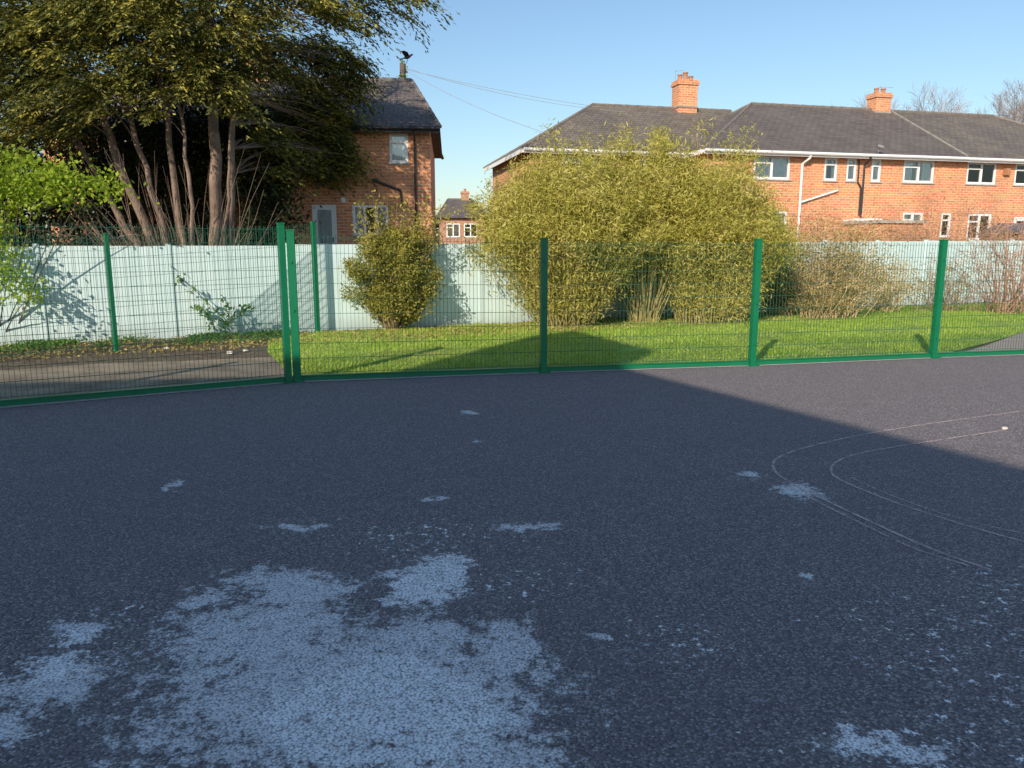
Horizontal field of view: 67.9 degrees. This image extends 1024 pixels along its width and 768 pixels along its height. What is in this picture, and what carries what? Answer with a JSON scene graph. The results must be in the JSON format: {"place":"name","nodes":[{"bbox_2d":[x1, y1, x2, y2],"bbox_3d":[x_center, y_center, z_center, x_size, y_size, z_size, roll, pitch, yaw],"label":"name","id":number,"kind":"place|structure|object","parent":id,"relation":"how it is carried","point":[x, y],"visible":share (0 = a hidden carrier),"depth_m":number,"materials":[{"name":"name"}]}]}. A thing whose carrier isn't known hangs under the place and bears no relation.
{"place":"outdoors","nodes":[
{"label":"outdoors","id":0,"kind":"place"},
{"bbox_2d":[0,357,292,398],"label":"dirt path","id":1,"kind":"structure","parent":0,"point":[277,371],"depth_m":10.24,"materials":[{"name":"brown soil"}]},
{"bbox_2d":[0,284,1020,378],"bbox_3d":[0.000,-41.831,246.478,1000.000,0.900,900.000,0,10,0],"label":"ground","id":2,"kind":"structure","parent":0,"point":[126,357],"depth_m":12.30,"materials":[{"name":"brown soil"}]},
{"bbox_2d":[0,148,115,246],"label":"leafy shrub","id":3,"kind":"object","parent":2,"relation":"on","point":[54,219],"visible":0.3,"depth_m":18.49,"materials":[{"name":"green plant"}]},
{"bbox_2d":[0,138,159,331],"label":"leafy shrub","id":4,"kind":"object","parent":2,"relation":"on","point":[48,176],"visible":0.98,"depth_m":13.03,"materials":[{"name":"green plant"}]},
{"bbox_2d":[36,200,139,315],"bbox_3d":[-8.943,-2.574,15.894,3.399,2.737,2.258,0,10,0],"label":"bare shrub","id":5,"kind":"object","parent":2,"relation":"on","point":[83,235],"visible":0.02,"depth_m":15.94,"materials":[{"name":"brown plant"}]},
{"bbox_2d":[0,328,301,356],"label":"ground weeds","id":6,"kind":"object","parent":2,"relation":"on","point":[75,341],"visible":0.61,"depth_m":13.75,"materials":[{"name":"green plant"}]},
{"bbox_2d":[0,221,319,355],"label":"fence","id":7,"kind":"object","parent":2,"relation":"on","point":[109,277],"visible":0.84,"depth_m":13.00,"materials":[{"name":"green metal"}]},
{"bbox_2d":[1,205,438,246],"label":"distant woodland","id":8,"kind":"object","parent":2,"relation":"on","point":[437,226],"visible":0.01,"depth_m":116.47,"materials":[{"name":"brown plant"}]},
{"bbox_2d":[0,0,459,287],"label":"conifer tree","id":9,"kind":"object","parent":2,"relation":"on","point":[263,159],"visible":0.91,"depth_m":17.78,"materials":[{"name":"green plant"}]},
{"bbox_2d":[35,34,443,262],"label":"brick house","id":10,"kind":"structure","parent":2,"relation":"on","point":[409,153],"depth_m":22.42,"materials":[{"name":"brick"}]},
{"bbox_2d":[87,204,129,240],"bbox_3d":[-11.696,-4.651,22.263,1.800,1.400,0.650,-1,10,-5],"label":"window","id":11,"kind":"structure","parent":10,"relation":"in","point":[118,229],"depth_m":22.08,"materials":[{"name":"grey glass"}]},
{"bbox_2d":[103,130,150,161],"bbox_3d":[-11.048,-6.753,21.949,1.900,1.230,0.650,-1,10,-5],"label":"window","id":12,"kind":"structure","parent":10,"relation":"in","point":[125,130],"depth_m":21.78,"materials":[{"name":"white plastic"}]},
{"bbox_2d":[165,204,207,240],"bbox_3d":[-9.506,-4.681,22.437,1.800,1.400,0.650,-1,10,-5],"label":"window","id":13,"kind":"structure","parent":10,"relation":"in","point":[188,237],"depth_m":22.22,"materials":[{"name":"black glass"}]},
{"bbox_2d":[312,205,337,244],"bbox_3d":[-5.541,-4.273,22.576,0.704,2.047,0.090,-1,10,-5],"label":"door","id":14,"kind":"structure","parent":10,"relation":"in","point":[326,214],"depth_m":22.52,"materials":[{"name":"white glass"}]},
{"bbox_2d":[351,205,388,236],"bbox_3d":[-4.215,-4.813,22.844,1.650,1.280,0.650,-1,10,-5],"label":"window","id":15,"kind":"structure","parent":10,"relation":"in","point":[355,220],"depth_m":22.61,"materials":[{"name":"white plastic"}]},
{"bbox_2d":[388,133,409,164],"bbox_3d":[-3.324,-6.891,22.303,0.640,0.880,0.158,-1,10,-5],"label":"window","id":16,"kind":"structure","parent":10,"relation":"in","point":[398,143],"depth_m":22.33,"materials":[{"name":"white plastic"}]},
{"bbox_2d":[396,58,407,77],"bbox_3d":[-4.359,-8.677,30.965,0.511,8.736,0.476,0,10,0],"label":"telegraph pole","id":17,"kind":"object","parent":2,"relation":"on","point":[403,72],"visible":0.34,"depth_m":30.21,"materials":[{"name":"wood"}]},
{"bbox_2d":[399,51,412,63],"bbox_3d":[-4.235,-12.939,30.200,0.561,0.404,0.698,-5,11,-25],"label":"bird","id":18,"kind":"object","parent":17,"relation":"on","point":[406,54],"visible":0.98,"depth_m":30.08},
{"bbox_2d":[407,71,550,134],"bbox_3d":[-1.325,-10.731,28.884,6.772,3.013,0.014,6,11,30],"label":"overhead wire","id":19,"kind":"object","parent":17,"relation":"attached to","point":[480,108],"visible":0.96,"depth_m":28.80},
{"bbox_2d":[406,69,596,106],"bbox_3d":[-0.425,-11.593,29.749,7.780,1.713,0.014,2,10,10],"label":"overhead wire","id":20,"kind":"object","parent":17,"relation":"attached to","point":[501,90],"visible":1,"depth_m":29.74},
{"bbox_2d":[407,68,622,111],"bbox_3d":[0.074,-11.602,29.950,8.710,1.863,0.014,1,10,6],"label":"overhead wire","id":21,"kind":"object","parent":17,"relation":"attached to","point":[515,96],"visible":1,"depth_m":29.98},
{"bbox_2d":[437,189,485,243],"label":"distant house","id":22,"kind":"structure","parent":2,"relation":"on","point":[460,219],"depth_m":57.23,"materials":[{"name":"brown brick"}]},
{"bbox_2d":[446,223,460,237],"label":"window","id":23,"kind":"structure","parent":22,"relation":"in","point":[454,233],"depth_m":57.51,"materials":[{"name":"white plastic"}]},
{"bbox_2d":[463,224,477,237],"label":"window","id":24,"kind":"structure","parent":22,"relation":"in","point":[466,234],"depth_m":57.61,"materials":[{"name":"white plastic"}]},
{"bbox_2d":[0,239,1023,345],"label":"panel wall","id":25,"kind":"structure","parent":2,"relation":"on","point":[352,320],"depth_m":15.14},
{"bbox_2d":[176,273,254,335],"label":"climbing weed","id":26,"kind":"object","parent":25,"relation":"attached to","point":[226,322],"visible":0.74,"depth_m":14.60,"materials":[{"name":"green plant"}]},
{"bbox_2d":[483,70,732,242],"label":"terraced house","id":27,"kind":"structure","parent":2,"relation":"on","point":[682,110],"depth_m":29.84,"materials":[{"name":"red brick"}]},
{"bbox_2d":[561,156,597,173],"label":"window","id":28,"kind":"structure","parent":27,"relation":"in","point":[592,156],"depth_m":27.69,"materials":[{"name":"white plastic"}]},
{"bbox_2d":[772,189,877,241],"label":"bare shrub","id":29,"kind":"object","parent":2,"relation":"on","point":[818,229],"visible":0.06,"depth_m":23.23,"materials":[{"name":"brown plant"}]},
{"bbox_2d":[681,86,969,241],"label":"terraced house","id":30,"kind":"structure","parent":2,"relation":"on","point":[878,152],"depth_m":28.89,"materials":[{"name":"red brick"}]},
{"bbox_2d":[753,155,790,180],"bbox_3d":[9.450,-7.856,27.679,1.570,0.870,0.158,-2,10,-13],"label":"window","id":31,"kind":"structure","parent":30,"relation":"in","point":[779,168],"depth_m":27.74,"materials":[{"name":"white plastic"}]},
{"bbox_2d":[761,211,786,228],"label":"window","id":32,"kind":"structure","parent":30,"relation":"in","point":[785,213],"depth_m":28.12,"materials":[{"name":"white plastic"}]},
{"bbox_2d":[822,158,837,181],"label":"window","id":33,"kind":"structure","parent":30,"relation":"in","point":[833,170],"depth_m":28.28,"materials":[{"name":"white plastic"}]},
{"bbox_2d":[829,158,856,182],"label":"window","id":34,"kind":"structure","parent":30,"relation":"in","point":[851,163],"depth_m":28.47,"materials":[{"name":"white plastic"}]},
{"bbox_2d":[869,159,881,182],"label":"window","id":35,"kind":"structure","parent":30,"relation":"in","point":[876,163],"depth_m":28.69,"materials":[{"name":"white plastic"}]},
{"bbox_2d":[903,212,922,237],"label":"window","id":36,"kind":"structure","parent":30,"relation":"in","point":[909,216],"depth_m":29.39,"materials":[{"name":"white plastic"}]},
{"bbox_2d":[901,160,934,183],"bbox_3d":[15.494,-8.071,29.348,1.970,1.220,0.650,-2,10,-13],"label":"window","id":37,"kind":"structure","parent":30,"relation":"in","point":[915,172],"depth_m":29.16,"materials":[{"name":"white plastic"}]},
{"bbox_2d":[938,213,950,237],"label":"window","id":38,"kind":"structure","parent":30,"relation":"in","point":[946,216],"depth_m":29.78,"materials":[{"name":"white plastic"}]},
{"bbox_2d":[811,200,938,241],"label":"bare shrub","id":39,"kind":"object","parent":2,"relation":"on","point":[894,234],"visible":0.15,"depth_m":24.35,"materials":[{"name":"brown plant"}]},
{"bbox_2d":[842,220,924,240],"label":"brick outhouse","id":40,"kind":"structure","parent":2,"relation":"on","point":[895,224],"depth_m":26.71,"materials":[{"name":"brick"}]},
{"bbox_2d":[831,80,971,112],"bbox_3d":[20.722,-10.837,41.458,7.782,10.454,7.959,9,13,42],"label":"bare tree","id":41,"kind":"object","parent":2,"relation":"on","point":[945,102],"visible":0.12,"depth_m":39.43,"materials":[{"name":"plant"}]},
{"bbox_2d":[874,178,1022,277],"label":"bare shrub","id":42,"kind":"object","parent":2,"relation":"on","point":[955,238],"visible":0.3,"depth_m":25.39,"materials":[{"name":"brown plant"}]},
{"bbox_2d":[891,109,1023,240],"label":"terraced house","id":43,"kind":"structure","parent":2,"relation":"on","point":[991,146],"depth_m":30.22,"materials":[{"name":"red brick"}]},
{"bbox_2d":[966,214,990,240],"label":"window","id":44,"kind":"structure","parent":43,"relation":"in","point":[979,215],"depth_m":30.13,"materials":[{"name":"white plastic"}]},
{"bbox_2d":[965,162,996,185],"bbox_3d":[18.357,-8.215,29.741,1.470,0.867,0.135,-2,10,-13],"label":"window","id":45,"kind":"structure","parent":43,"relation":"in","point":[983,174],"depth_m":29.77,"materials":[{"name":"white plastic"}]},
{"bbox_2d":[1013,164,1023,185],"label":"window","id":46,"kind":"structure","parent":43,"relation":"in","point":[1019,171],"depth_m":30.19,"materials":[{"name":"white plastic"}]},
{"bbox_2d":[1014,217,1023,222],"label":"window","id":47,"kind":"structure","parent":43,"relation":"in","point":[1022,218],"depth_m":30.50,"materials":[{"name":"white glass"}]},
{"bbox_2d":[963,201,1023,256],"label":"bare shrub","id":48,"kind":"object","parent":2,"relation":"on","point":[1012,234],"visible":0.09,"depth_m":26.12,"materials":[{"name":"brown plant"}]},
{"bbox_2d":[971,80,1023,122],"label":"bare tree","id":49,"kind":"object","parent":2,"relation":"on","point":[1021,106],"visible":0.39,"depth_m":42.54,"materials":[{"name":"plant"}]},
{"bbox_2d":[976,223,1023,240],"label":"garden shed","id":50,"kind":"structure","parent":2,"relation":"on","point":[1015,228],"depth_m":27.37,"materials":[{"name":"wood"}]},
{"bbox_2d":[976,87,1023,121],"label":"bare tree","id":51,"kind":"object","parent":2,"relation":"on","point":[1001,98],"visible":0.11,"depth_m":46.46,"materials":[{"name":"plant"}]},
{"bbox_2d":[0,355,1023,767],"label":"tarmac court","id":52,"kind":"object","parent":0,"point":[634,569],"visible":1,"depth_m":3.95,"materials":[{"name":"grey asphalt"}]},
{"bbox_2d":[0,354,1023,407],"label":"concrete edging","id":53,"kind":"object","parent":52,"relation":"on","point":[472,375],"visible":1,"depth_m":10.16,"materials":[{"name":"grey concrete"}]},
{"bbox_2d":[0,222,295,405],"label":"fence","id":54,"kind":"object","parent":53,"relation":"on","point":[284,307],"visible":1,"depth_m":8.81,"materials":[{"name":"green metal"}]},
{"bbox_2d":[285,229,1023,381],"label":"fence","id":55,"kind":"object","parent":53,"relation":"on","point":[933,351],"visible":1,"depth_m":10.71,"materials":[{"name":"green metal"}]},
{"bbox_2d":[786,486,968,565],"bbox_3d":[2.141,0.843,4.701,0.096,0.001,1.483,-3,10,-19],"label":"worn line","id":56,"kind":"object","parent":52,"relation":"on","point":[875,530],"visible":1,"depth_m":4.63,"materials":[{"name":"white paint"}]},
{"bbox_2d":[772,411,1018,568],"bbox_3d":[3.265,0.549,6.382,1.562,0.001,4.898,7,12,34],"label":"worn line","id":57,"kind":"object","parent":52,"relation":"on","point":[859,515],"visible":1,"depth_m":5.05,"materials":[{"name":"white paint"}]},
{"bbox_2d":[830,430,1021,540],"bbox_3d":[3.258,0.625,5.952,1.343,0.001,3.281,5,11,27],"label":"worn line","id":58,"kind":"object","parent":52,"relation":"on","point":[899,503],"visible":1,"depth_m":5.59,"materials":[{"name":"white paint"}]},
{"bbox_2d":[851,477,1019,532],"bbox_3d":[2.776,0.804,4.922,0.180,0.001,1.480,-5,11,-28],"label":"worn line","id":59,"kind":"object","parent":52,"relation":"on","point":[924,507],"visible":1,"depth_m":4.99,"materials":[{"name":"white paint"}]},
{"bbox_2d":[0,0,1023,246],"label":"sky","id":60,"kind":"structure","parent":0,"point":[740,53],"materials":[{"name":"blue"}]},
{"bbox_2d":[267,302,1023,375],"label":"lawn","id":61,"kind":"structure","parent":0,"point":[435,350],"depth_m":13.47,"materials":[{"name":"green plant"}]},
{"bbox_2d":[338,185,460,328],"bbox_3d":[-2.417,-2.651,16.097,2.703,3.002,2.212,0,10,0],"label":"rounded bush","id":62,"kind":"object","parent":61,"relation":"on","point":[408,250],"visible":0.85,"depth_m":15.81,"materials":[{"name":"green plant"}]},
{"bbox_2d":[0,309,842,361],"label":"leaf litter","id":63,"kind":"object","parent":61,"relation":"on","point":[217,345],"visible":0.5,"depth_m":14.45,"materials":[{"name":"brown plant"}]},
{"bbox_2d":[448,117,676,327],"bbox_3d":[1.115,-3.535,16.675,5.018,4.536,3.775,0,10,0],"label":"bamboo clump","id":64,"kind":"object","parent":61,"relation":"on","point":[581,206],"visible":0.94,"depth_m":16.05,"materials":[{"name":"plant"}]},
{"bbox_2d":[595,112,715,322],"bbox_3d":[3.160,-3.800,17.541,3.639,4.758,3.089,0,10,0],"label":"bamboo clump","id":65,"kind":"object","parent":61,"relation":"on","point":[649,171],"visible":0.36,"depth_m":16.98,"materials":[{"name":"plant"}]},
{"bbox_2d":[627,113,807,323],"bbox_3d":[4.700,-3.802,17.662,4.535,4.721,3.680,0,10,0],"label":"bamboo clump","id":66,"kind":"object","parent":61,"relation":"on","point":[728,230],"visible":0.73,"depth_m":16.95,"materials":[{"name":"plant"}]},
{"bbox_2d":[759,227,833,315],"bbox_3d":[6.892,-2.937,19.463,2.699,2.409,2.024,0,10,0],"label":"bare shrub","id":67,"kind":"object","parent":61,"relation":"on","point":[775,309],"visible":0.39,"depth_m":19.35,"materials":[{"name":"brown plant"}]},
{"bbox_2d":[768,204,925,318],"bbox_3d":[7.972,-2.959,18.921,4.031,3.004,2.833,0,10,0],"label":"bare shrub","id":68,"kind":"object","parent":61,"relation":"on","point":[820,289],"visible":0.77,"depth_m":18.71,"materials":[{"name":"brown plant"}]},
{"bbox_2d":[860,241,934,312],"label":"bare shrub","id":69,"kind":"object","parent":61,"relation":"on","point":[888,295],"visible":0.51,"depth_m":20.64,"materials":[{"name":"brown plant"}]},
{"bbox_2d":[891,248,987,311],"bbox_3d":[11.704,-2.811,20.981,2.851,1.839,1.881,0,10,0],"label":"bare shrub","id":70,"kind":"object","parent":61,"relation":"on","point":[947,294],"visible":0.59,"depth_m":20.96,"materials":[{"name":"brown plant"}]},
{"bbox_2d":[928,194,1023,313],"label":"bare shrub","id":71,"kind":"object","parent":61,"relation":"on","point":[1006,285],"visible":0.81,"depth_m":20.47,"materials":[{"name":"brown plant"}]},
{"bbox_2d":[968,332,1023,350],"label":"tarmac path","id":72,"kind":"structure","parent":0,"point":[1007,344],"depth_m":13.66,"materials":[{"name":"grey asphalt"}]}
]}

